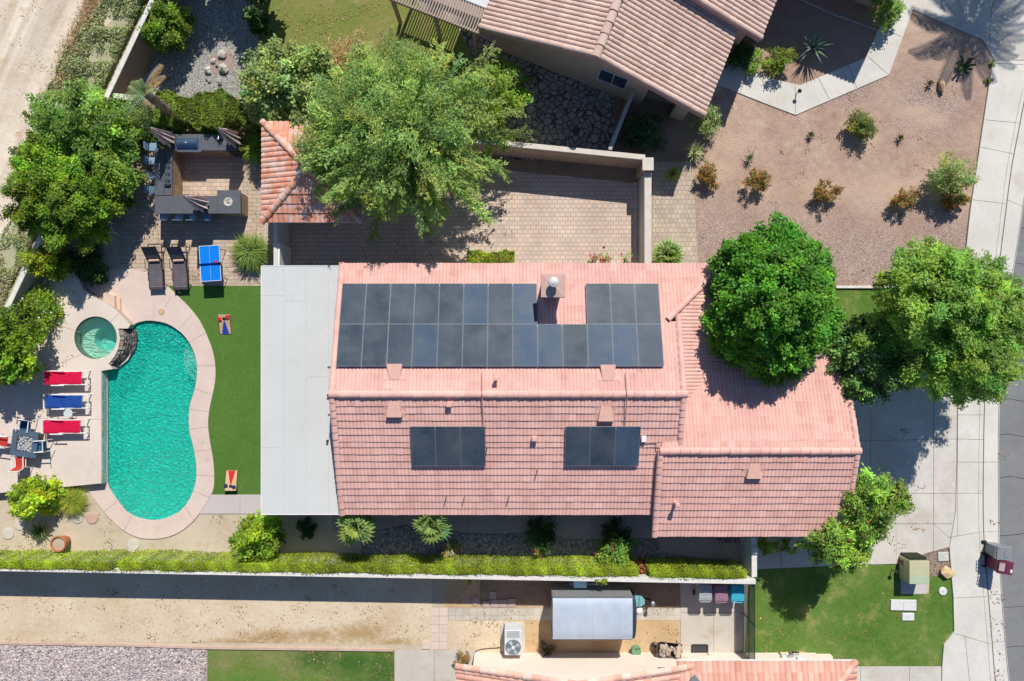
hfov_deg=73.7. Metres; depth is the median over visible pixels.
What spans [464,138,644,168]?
courtyard block wall
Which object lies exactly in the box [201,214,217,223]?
bar stool
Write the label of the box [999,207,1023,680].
street
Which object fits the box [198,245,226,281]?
table tennis
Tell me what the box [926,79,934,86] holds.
cactus
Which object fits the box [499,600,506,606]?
loose paver
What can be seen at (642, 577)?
hedge wall
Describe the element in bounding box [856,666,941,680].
driveway
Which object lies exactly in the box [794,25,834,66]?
agave
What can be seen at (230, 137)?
closed umbrella
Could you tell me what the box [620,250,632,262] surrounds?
flower plant
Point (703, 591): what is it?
wheeled bin
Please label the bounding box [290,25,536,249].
feathery tree
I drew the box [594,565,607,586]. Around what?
hanging vine
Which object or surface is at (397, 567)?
clipped hedge
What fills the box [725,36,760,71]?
shade shrub
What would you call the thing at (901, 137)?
cactus
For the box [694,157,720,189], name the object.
red shrub
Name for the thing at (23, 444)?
fire pit table
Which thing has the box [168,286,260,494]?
artificial turf
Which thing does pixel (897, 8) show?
corner shrub
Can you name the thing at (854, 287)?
lawn kerb
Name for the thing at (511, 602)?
loose paver
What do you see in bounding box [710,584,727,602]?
wheeled bin
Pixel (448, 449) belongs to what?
solar panel
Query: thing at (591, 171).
planter soil
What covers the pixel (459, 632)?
dirt ground
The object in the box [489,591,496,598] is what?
loose paver
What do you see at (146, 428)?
pool water
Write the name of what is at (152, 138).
shade shrub
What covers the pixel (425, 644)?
loose paver
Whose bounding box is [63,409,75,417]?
side table
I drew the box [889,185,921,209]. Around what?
red shrub
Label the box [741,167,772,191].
red shrub
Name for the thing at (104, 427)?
tiled deck wall
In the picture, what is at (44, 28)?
sand lot
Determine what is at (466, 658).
dry weed
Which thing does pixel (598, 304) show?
solar panel
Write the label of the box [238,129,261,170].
pygmy palm
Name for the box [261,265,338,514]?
patio cover
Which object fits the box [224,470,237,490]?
cornhole board
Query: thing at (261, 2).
top tree
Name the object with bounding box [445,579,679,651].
alley soil
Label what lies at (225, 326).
cornhole board
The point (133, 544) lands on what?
stepping stone
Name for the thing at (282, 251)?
courtyard wall
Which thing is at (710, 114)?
corner shrub
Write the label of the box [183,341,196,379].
pool steps
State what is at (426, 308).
solar panel
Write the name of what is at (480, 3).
pergola
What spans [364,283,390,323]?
solar panel
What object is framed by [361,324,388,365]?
solar panel
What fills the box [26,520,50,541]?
cycad
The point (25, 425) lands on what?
patio chair
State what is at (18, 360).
corner citrus
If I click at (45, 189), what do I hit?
citrus tree
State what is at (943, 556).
water meter box
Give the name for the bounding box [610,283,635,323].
solar panel
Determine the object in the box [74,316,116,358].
spa basin
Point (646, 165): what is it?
wall pillar
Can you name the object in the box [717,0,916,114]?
front walk
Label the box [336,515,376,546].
fan palm
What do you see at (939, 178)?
tall shrub
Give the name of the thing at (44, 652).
gravel
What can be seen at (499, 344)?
solar panel
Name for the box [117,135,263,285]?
bbq patio
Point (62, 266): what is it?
wall vine
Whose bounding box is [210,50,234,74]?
stone group soil
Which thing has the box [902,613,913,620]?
utility cover
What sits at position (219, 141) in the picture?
sink
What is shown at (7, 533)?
stepping stone
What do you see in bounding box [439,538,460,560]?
dry shrub
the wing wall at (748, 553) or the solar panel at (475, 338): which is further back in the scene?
the wing wall at (748, 553)
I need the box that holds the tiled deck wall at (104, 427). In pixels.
[102,373,106,483]
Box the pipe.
[473,647,500,661]
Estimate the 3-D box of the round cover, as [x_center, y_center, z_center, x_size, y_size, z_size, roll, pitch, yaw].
[20.156,11.726,31.935,0.380,0.070,0.376,0,90,0]
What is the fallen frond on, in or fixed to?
on the gravel yard at (221, 25)
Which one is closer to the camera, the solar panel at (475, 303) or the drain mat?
the solar panel at (475, 303)
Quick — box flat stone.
[676,647,680,657]
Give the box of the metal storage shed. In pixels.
[550,581,654,639]
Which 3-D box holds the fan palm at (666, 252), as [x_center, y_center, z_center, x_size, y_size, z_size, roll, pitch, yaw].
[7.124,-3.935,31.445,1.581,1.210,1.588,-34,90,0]
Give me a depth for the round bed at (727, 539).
31.97 m
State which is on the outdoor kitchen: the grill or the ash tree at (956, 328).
the grill
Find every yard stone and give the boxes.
[204,66,210,73]
[217,49,225,57]
[218,63,227,73]
[238,52,246,59]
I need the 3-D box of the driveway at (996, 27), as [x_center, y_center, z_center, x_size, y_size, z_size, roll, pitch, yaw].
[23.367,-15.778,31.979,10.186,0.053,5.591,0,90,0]
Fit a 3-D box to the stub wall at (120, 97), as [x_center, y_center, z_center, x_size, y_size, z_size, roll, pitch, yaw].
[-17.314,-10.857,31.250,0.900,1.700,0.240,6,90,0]
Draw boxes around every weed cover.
[0,0,143,305]
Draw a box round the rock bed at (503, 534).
[361,523,729,565]
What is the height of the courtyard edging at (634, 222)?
0.001 m
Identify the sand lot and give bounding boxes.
[0,0,114,246]
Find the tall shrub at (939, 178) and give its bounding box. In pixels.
[926,146,981,206]
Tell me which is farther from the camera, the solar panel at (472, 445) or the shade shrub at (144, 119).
the shade shrub at (144, 119)
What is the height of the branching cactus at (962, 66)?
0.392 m
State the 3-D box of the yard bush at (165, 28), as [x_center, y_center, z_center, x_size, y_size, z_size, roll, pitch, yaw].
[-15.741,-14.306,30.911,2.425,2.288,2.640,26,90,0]
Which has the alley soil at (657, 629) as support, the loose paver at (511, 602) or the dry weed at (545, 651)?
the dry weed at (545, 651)
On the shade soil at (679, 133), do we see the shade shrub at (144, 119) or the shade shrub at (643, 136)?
the shade shrub at (643, 136)
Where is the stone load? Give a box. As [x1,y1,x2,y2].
[659,642,682,658]
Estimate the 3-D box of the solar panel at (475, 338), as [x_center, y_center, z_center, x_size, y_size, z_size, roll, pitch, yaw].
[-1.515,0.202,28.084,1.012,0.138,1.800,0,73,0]
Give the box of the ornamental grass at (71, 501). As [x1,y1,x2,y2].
[55,486,94,517]
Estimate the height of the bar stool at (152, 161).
1.091 m
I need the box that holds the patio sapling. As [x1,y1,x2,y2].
[86,134,149,199]
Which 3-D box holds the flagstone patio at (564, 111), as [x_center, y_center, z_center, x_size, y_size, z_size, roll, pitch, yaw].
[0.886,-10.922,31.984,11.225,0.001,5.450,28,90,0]
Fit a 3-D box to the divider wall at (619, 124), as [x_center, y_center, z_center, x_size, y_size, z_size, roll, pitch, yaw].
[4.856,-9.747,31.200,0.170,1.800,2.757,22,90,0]
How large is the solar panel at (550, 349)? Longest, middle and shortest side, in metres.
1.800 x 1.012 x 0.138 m
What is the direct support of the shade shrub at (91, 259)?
on the ground at (200, 532)
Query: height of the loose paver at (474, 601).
0.050 m
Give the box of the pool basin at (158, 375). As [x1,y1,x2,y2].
[108,321,196,519]
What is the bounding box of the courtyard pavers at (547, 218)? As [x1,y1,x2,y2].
[264,169,638,264]
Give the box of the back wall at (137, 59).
[104,0,179,107]
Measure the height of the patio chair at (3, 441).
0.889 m
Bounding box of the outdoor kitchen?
[155,134,244,213]
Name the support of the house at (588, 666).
on the ground at (200, 532)
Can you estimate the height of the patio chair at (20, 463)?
0.889 m
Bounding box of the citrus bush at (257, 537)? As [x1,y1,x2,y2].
[228,508,286,562]
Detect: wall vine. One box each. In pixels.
[15,246,68,281]
[45,251,79,281]
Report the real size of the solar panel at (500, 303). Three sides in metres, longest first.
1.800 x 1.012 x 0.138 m
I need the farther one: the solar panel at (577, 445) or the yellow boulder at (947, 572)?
the yellow boulder at (947, 572)
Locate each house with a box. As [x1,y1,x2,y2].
[328,262,861,537]
[455,652,858,680]
[478,0,872,120]
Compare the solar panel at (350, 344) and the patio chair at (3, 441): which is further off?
the patio chair at (3, 441)
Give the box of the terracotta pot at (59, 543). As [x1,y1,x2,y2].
[50,535,70,551]
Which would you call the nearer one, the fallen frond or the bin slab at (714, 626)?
the fallen frond
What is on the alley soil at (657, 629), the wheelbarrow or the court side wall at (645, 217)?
the wheelbarrow
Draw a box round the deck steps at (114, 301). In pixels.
[103,293,121,310]
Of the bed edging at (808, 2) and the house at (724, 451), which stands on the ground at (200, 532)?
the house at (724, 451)
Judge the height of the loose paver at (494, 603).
0.050 m
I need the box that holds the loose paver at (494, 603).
[491,599,498,607]
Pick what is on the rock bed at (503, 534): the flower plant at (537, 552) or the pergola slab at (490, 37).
the flower plant at (537, 552)
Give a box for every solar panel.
[336,324,363,365]
[339,283,366,323]
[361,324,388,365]
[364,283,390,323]
[387,324,412,365]
[389,283,414,323]
[410,426,435,465]
[412,324,437,365]
[414,283,439,323]
[435,426,460,465]
[437,324,462,365]
[438,283,463,323]
[460,426,485,465]
[462,324,487,365]
[463,283,487,323]
[488,283,511,323]
[488,324,511,365]
[513,283,536,323]
[513,324,537,365]
[538,324,562,365]
[562,324,587,365]
[565,426,590,465]
[586,283,611,323]
[587,324,612,365]
[589,426,615,465]
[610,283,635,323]
[612,324,638,365]
[614,426,640,465]
[634,283,660,323]
[637,324,663,365]
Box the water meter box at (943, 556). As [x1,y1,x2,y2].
[937,552,948,560]
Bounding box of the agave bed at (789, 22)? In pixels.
[740,0,883,84]
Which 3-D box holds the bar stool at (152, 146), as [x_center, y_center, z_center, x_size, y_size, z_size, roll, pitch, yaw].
[-16.475,-8.862,31.456,0.434,1.091,0.430,0,90,0]
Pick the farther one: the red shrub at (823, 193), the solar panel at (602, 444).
the red shrub at (823, 193)
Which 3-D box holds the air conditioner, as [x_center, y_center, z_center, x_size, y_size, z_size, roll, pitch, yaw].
[0.037,13.893,31.495,1.150,1.010,1.438,0,90,0]
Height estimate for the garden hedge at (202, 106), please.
2.001 m
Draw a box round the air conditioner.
[501,622,524,654]
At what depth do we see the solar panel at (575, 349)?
28.02 m
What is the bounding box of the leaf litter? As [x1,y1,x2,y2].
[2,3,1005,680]
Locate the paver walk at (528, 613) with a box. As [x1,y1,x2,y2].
[448,608,680,619]
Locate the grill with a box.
[175,136,203,153]
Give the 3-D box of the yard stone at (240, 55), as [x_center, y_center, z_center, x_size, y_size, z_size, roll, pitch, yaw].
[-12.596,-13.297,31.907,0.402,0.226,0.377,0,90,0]
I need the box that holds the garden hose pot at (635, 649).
[629,645,640,654]
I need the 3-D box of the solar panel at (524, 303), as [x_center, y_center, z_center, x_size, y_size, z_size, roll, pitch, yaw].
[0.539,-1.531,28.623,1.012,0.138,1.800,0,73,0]
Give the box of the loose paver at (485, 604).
[482,601,488,607]
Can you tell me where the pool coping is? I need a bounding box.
[80,269,215,538]
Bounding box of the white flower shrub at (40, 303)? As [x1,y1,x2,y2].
[5,278,69,334]
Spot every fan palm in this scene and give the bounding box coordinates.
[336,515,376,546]
[411,514,452,545]
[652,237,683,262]
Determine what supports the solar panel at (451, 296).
attached to the house at (724, 451)
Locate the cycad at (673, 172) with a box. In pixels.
[664,165,681,182]
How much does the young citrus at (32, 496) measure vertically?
1.999 m
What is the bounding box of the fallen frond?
[155,76,171,85]
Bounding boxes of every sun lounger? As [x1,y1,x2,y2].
[41,418,89,434]
[42,370,90,385]
[43,393,91,409]
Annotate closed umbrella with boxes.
[149,127,174,146]
[183,195,208,212]
[217,128,245,150]
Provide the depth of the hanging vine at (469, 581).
30.86 m
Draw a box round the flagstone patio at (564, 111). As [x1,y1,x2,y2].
[458,28,615,160]
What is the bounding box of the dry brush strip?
[53,0,97,86]
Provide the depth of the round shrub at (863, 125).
31.37 m
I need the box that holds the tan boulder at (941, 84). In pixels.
[938,77,944,92]
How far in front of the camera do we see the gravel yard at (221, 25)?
31.99 m
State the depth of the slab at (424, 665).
31.97 m
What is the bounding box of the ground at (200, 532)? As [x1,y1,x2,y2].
[0,50,1023,680]
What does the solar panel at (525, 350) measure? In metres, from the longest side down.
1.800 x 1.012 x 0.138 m
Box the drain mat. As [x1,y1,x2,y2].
[691,644,707,652]
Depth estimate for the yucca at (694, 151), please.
31.62 m
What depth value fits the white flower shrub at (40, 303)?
30.95 m
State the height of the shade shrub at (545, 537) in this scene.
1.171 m
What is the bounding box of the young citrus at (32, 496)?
[5,472,65,521]
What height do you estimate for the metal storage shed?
2.184 m
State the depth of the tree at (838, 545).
28.41 m
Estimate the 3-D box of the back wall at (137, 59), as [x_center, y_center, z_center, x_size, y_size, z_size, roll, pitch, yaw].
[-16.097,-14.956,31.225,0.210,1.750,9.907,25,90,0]
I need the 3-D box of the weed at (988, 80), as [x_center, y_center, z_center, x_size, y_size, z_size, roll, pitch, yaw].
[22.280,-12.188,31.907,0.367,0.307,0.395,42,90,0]
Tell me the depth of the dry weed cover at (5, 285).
31.87 m
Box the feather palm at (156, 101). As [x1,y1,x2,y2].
[124,64,184,133]
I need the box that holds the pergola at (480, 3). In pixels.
[389,0,488,54]
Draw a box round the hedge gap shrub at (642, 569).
[633,553,649,574]
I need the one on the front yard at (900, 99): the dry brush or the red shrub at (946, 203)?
the red shrub at (946, 203)
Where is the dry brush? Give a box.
[40,0,110,94]
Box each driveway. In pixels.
[757,363,956,568]
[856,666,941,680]
[913,0,1023,60]
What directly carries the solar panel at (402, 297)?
attached to the house at (724, 451)
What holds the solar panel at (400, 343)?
attached to the house at (724, 451)
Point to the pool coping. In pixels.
(141, 301)
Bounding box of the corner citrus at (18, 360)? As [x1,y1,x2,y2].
[0,305,49,387]
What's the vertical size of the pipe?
0.038 m
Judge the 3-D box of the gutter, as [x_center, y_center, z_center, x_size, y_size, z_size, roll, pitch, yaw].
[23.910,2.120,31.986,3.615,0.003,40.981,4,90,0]
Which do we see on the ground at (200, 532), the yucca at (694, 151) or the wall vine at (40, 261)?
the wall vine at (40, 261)
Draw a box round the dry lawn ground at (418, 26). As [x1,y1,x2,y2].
[253,0,479,110]
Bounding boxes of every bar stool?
[144,141,163,153]
[144,156,154,168]
[144,170,154,181]
[144,185,154,196]
[158,214,175,223]
[173,214,190,223]
[187,214,204,223]
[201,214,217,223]
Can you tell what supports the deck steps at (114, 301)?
on the pool coping
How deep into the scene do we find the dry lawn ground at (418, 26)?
31.99 m
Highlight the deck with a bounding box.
[0,254,135,492]
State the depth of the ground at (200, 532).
32.00 m
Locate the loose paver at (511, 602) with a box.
[508,599,515,606]
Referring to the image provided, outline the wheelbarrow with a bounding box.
[651,641,688,658]
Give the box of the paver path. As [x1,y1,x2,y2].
[431,608,447,649]
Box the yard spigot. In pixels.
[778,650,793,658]
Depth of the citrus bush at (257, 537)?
30.39 m
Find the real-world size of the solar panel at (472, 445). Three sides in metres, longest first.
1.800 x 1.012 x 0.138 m
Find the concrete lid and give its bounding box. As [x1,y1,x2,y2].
[890,599,916,610]
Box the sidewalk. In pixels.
[941,61,1023,680]
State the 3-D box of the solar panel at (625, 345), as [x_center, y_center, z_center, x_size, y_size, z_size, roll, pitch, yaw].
[4.647,0.202,28.084,1.012,0.138,1.800,0,73,0]
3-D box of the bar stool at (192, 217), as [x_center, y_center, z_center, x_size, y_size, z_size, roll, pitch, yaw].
[-14.612,-5.662,31.456,0.430,1.091,0.434,0,90,0]
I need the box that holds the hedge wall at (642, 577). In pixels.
[0,553,755,583]
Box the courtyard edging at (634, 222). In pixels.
[634,182,635,262]
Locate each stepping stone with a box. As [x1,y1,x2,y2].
[2,528,13,538]
[14,519,25,529]
[72,513,82,523]
[86,512,97,523]
[127,539,139,550]
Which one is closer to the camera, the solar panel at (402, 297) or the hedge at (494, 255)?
the solar panel at (402, 297)
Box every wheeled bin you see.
[693,583,711,601]
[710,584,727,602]
[726,584,743,602]
[981,540,1011,559]
[981,554,1013,574]
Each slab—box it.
[395,650,479,680]
[417,0,495,43]
[681,583,746,652]
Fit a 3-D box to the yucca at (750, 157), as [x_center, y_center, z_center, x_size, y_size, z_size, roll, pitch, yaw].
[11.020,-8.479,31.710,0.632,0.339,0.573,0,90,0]
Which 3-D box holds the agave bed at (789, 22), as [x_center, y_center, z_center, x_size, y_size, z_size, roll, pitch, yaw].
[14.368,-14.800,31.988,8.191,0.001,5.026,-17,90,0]
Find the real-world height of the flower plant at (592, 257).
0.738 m
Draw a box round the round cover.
[938,587,946,594]
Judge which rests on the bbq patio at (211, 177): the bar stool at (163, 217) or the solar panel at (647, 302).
the bar stool at (163, 217)
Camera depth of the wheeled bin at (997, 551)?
30.98 m
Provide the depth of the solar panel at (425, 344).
28.03 m
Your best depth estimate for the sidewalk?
31.90 m
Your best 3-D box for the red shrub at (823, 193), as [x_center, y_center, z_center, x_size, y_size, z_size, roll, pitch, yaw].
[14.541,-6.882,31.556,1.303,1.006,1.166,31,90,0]
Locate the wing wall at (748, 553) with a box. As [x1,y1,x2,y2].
[740,536,757,576]
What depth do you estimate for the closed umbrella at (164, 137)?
30.20 m
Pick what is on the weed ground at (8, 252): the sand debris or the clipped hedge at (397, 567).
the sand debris
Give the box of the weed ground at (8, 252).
[0,0,148,308]
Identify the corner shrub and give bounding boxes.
[689,104,721,137]
[869,0,906,31]
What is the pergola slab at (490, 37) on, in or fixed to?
on the dry lawn ground at (418, 26)
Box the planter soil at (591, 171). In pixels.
[273,120,638,182]
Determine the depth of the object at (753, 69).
31.45 m
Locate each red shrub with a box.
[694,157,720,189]
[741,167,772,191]
[813,177,844,203]
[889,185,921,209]
[939,185,971,212]
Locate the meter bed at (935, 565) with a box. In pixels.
[923,547,949,575]
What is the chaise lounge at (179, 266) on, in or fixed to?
on the bbq patio at (211, 177)
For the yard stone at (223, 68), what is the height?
0.375 m
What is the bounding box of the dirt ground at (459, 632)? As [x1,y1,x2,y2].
[448,621,523,652]
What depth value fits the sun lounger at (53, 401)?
31.14 m
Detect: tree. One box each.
[0,128,138,255]
[20,76,148,183]
[236,33,341,128]
[243,0,266,5]
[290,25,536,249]
[699,210,847,388]
[792,462,917,573]
[821,308,906,407]
[847,234,1023,410]
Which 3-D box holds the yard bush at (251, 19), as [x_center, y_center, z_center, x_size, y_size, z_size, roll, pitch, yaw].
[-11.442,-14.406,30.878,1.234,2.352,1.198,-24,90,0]
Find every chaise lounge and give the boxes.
[141,244,167,289]
[166,244,191,289]
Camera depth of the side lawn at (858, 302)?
31.98 m
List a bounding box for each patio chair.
[0,433,10,448]
[8,456,32,471]
[14,417,38,432]
[33,438,55,452]
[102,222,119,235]
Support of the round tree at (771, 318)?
on the ground at (200, 532)
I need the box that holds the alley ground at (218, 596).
[0,571,431,644]
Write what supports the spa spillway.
on the ground at (200, 532)
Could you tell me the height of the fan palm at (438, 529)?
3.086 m
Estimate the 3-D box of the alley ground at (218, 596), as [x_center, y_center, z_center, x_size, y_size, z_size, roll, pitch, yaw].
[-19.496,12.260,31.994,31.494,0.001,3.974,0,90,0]
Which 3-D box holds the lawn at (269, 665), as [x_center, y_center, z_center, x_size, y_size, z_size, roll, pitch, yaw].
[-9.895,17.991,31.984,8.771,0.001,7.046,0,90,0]
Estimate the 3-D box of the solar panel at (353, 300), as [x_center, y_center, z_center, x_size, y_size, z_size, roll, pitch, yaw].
[-6.650,-1.531,28.623,1.012,0.138,1.800,0,73,0]
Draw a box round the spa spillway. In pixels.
[110,328,138,367]
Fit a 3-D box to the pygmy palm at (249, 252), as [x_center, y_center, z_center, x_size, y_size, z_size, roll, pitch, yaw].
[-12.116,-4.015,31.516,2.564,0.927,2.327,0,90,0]
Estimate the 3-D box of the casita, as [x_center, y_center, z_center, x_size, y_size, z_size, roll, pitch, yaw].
[-8.598,-7.255,30.261,4.550,3.478,4.562,0,90,0]
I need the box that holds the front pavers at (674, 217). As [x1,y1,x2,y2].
[653,162,697,262]
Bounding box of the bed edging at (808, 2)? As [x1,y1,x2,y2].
[801,0,877,30]
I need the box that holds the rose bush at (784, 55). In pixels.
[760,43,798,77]
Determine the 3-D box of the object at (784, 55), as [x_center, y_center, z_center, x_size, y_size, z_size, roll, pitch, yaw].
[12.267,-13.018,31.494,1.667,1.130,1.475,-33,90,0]
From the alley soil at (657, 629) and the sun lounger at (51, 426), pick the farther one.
the alley soil at (657, 629)
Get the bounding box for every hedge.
[0,549,137,572]
[114,549,639,577]
[152,88,269,134]
[466,249,514,262]
[642,556,746,579]
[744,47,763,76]
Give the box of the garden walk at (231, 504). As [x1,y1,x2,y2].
[199,495,260,513]
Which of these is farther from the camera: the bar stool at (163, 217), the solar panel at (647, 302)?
the bar stool at (163, 217)
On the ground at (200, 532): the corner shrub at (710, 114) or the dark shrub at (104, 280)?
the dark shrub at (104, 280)
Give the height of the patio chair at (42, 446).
0.889 m
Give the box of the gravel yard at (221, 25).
[138,0,258,100]
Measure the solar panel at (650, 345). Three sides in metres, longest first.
1.800 x 1.012 x 0.138 m
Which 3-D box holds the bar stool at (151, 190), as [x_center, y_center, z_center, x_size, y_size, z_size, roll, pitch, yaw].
[-16.475,-6.885,31.456,0.434,1.091,0.430,0,90,0]
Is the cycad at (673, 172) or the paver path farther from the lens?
the paver path
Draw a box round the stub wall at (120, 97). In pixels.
[113,93,150,109]
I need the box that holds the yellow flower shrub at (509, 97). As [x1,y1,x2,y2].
[465,50,534,155]
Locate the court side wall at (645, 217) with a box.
[639,172,651,262]
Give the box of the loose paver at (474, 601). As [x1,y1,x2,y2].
[470,596,479,606]
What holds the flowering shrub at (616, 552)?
on the rock bed at (503, 534)
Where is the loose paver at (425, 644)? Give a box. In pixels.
[422,641,429,648]
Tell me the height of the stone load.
0.307 m
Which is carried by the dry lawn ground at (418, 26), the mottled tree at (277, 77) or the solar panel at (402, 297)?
the mottled tree at (277, 77)
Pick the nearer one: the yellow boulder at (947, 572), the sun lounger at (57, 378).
the sun lounger at (57, 378)
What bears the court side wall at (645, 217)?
on the ground at (200, 532)
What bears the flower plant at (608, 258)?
on the courtyard pavers at (547, 218)
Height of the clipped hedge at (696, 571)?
1.983 m
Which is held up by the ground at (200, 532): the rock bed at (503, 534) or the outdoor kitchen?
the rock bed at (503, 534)
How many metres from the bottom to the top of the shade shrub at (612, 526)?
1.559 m
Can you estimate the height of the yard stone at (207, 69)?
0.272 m
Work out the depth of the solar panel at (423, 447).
28.12 m
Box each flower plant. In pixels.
[533,544,551,558]
[589,252,605,262]
[598,252,612,262]
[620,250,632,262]
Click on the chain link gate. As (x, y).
(751, 620)
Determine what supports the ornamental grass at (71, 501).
on the ground at (200, 532)
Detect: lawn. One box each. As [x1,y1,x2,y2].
[207,649,393,680]
[746,565,952,665]
[818,289,902,352]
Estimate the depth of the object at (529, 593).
31.99 m
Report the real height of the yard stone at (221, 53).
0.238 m
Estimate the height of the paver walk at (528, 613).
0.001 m
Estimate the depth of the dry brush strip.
31.98 m
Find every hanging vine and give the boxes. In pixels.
[463,579,480,585]
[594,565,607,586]
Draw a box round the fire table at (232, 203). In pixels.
[217,190,247,216]
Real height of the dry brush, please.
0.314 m
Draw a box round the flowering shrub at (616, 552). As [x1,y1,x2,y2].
[594,530,637,566]
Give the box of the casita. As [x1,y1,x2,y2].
[259,119,364,224]
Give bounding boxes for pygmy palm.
[227,231,273,275]
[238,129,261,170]
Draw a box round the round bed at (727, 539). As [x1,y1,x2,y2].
[714,537,739,542]
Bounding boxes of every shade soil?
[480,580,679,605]
[613,96,723,171]
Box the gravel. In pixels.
[0,644,206,680]
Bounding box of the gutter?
[982,101,1023,680]
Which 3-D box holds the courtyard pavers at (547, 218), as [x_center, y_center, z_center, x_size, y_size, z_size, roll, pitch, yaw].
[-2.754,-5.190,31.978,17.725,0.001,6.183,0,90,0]
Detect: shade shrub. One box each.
[66,242,111,286]
[123,105,157,140]
[140,108,175,148]
[295,515,317,539]
[522,515,557,554]
[600,516,632,543]
[620,107,669,155]
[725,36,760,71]
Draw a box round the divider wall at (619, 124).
[607,92,633,150]
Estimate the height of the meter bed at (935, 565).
0.001 m
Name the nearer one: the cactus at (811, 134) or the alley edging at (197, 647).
the cactus at (811, 134)
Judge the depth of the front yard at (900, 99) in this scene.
31.99 m
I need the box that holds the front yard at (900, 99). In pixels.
[693,10,1011,288]
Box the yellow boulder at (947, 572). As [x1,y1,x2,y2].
[941,566,954,578]
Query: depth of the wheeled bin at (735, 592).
30.93 m
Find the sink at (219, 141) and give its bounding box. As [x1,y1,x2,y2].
[216,136,223,145]
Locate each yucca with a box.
[683,141,706,163]
[743,153,753,163]
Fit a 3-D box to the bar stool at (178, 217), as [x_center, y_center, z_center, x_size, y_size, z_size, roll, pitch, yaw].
[-15.253,-5.662,31.456,0.430,1.091,0.434,0,90,0]
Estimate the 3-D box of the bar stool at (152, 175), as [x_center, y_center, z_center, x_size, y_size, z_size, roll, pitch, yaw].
[-16.475,-7.562,31.456,0.434,1.091,0.430,0,90,0]
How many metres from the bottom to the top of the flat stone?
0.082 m
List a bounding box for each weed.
[452,649,470,663]
[538,640,555,656]
[984,78,993,82]
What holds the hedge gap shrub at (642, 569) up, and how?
on the rock bed at (503, 534)
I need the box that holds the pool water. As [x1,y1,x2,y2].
[108,321,194,519]
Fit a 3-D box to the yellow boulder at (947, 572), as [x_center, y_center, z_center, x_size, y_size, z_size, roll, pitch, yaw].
[20.324,10.838,31.856,0.678,0.304,0.520,25,90,0]
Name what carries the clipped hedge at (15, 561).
on the ground at (200, 532)
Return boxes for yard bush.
[136,0,196,53]
[241,5,275,38]
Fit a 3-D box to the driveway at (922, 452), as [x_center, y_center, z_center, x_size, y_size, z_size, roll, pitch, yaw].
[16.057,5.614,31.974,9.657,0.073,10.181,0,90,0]
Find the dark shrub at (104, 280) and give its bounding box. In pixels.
[82,264,109,283]
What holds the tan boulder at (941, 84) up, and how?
on the front yard at (900, 99)
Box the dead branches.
[321,26,381,87]
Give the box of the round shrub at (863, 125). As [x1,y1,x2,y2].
[842,108,877,143]
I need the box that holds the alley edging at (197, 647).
[0,641,393,651]
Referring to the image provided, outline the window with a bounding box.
[597,68,628,89]
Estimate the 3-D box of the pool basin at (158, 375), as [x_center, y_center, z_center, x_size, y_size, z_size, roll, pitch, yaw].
[-16.870,3.745,32.660,4.210,1.380,9.368,0,90,0]
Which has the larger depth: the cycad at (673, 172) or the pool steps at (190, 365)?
the pool steps at (190, 365)
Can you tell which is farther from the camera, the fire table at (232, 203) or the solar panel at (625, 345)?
the fire table at (232, 203)
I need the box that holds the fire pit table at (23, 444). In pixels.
[10,429,43,457]
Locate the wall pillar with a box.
[636,158,653,178]
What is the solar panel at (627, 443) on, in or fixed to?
attached to the house at (724, 451)
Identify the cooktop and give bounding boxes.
[164,161,171,185]
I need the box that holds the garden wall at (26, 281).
[5,208,72,317]
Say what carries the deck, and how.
on the ground at (200, 532)
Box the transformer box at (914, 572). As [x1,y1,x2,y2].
[899,552,928,593]
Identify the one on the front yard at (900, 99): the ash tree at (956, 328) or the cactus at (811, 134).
the cactus at (811, 134)
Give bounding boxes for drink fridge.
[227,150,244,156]
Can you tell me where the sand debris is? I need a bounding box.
[0,0,99,254]
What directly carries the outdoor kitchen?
on the bbq patio at (211, 177)
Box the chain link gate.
[742,584,754,658]
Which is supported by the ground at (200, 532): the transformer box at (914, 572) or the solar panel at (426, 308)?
the transformer box at (914, 572)
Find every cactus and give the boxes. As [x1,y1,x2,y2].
[807,130,814,138]
[896,133,903,141]
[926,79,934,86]
[957,55,975,75]
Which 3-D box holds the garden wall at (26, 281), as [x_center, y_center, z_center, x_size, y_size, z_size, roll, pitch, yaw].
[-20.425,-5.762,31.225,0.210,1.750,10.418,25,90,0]
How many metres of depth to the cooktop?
30.91 m
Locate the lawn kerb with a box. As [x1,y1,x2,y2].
[835,286,894,288]
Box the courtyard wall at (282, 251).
[274,223,290,264]
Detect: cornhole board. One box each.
[217,314,231,333]
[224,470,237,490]

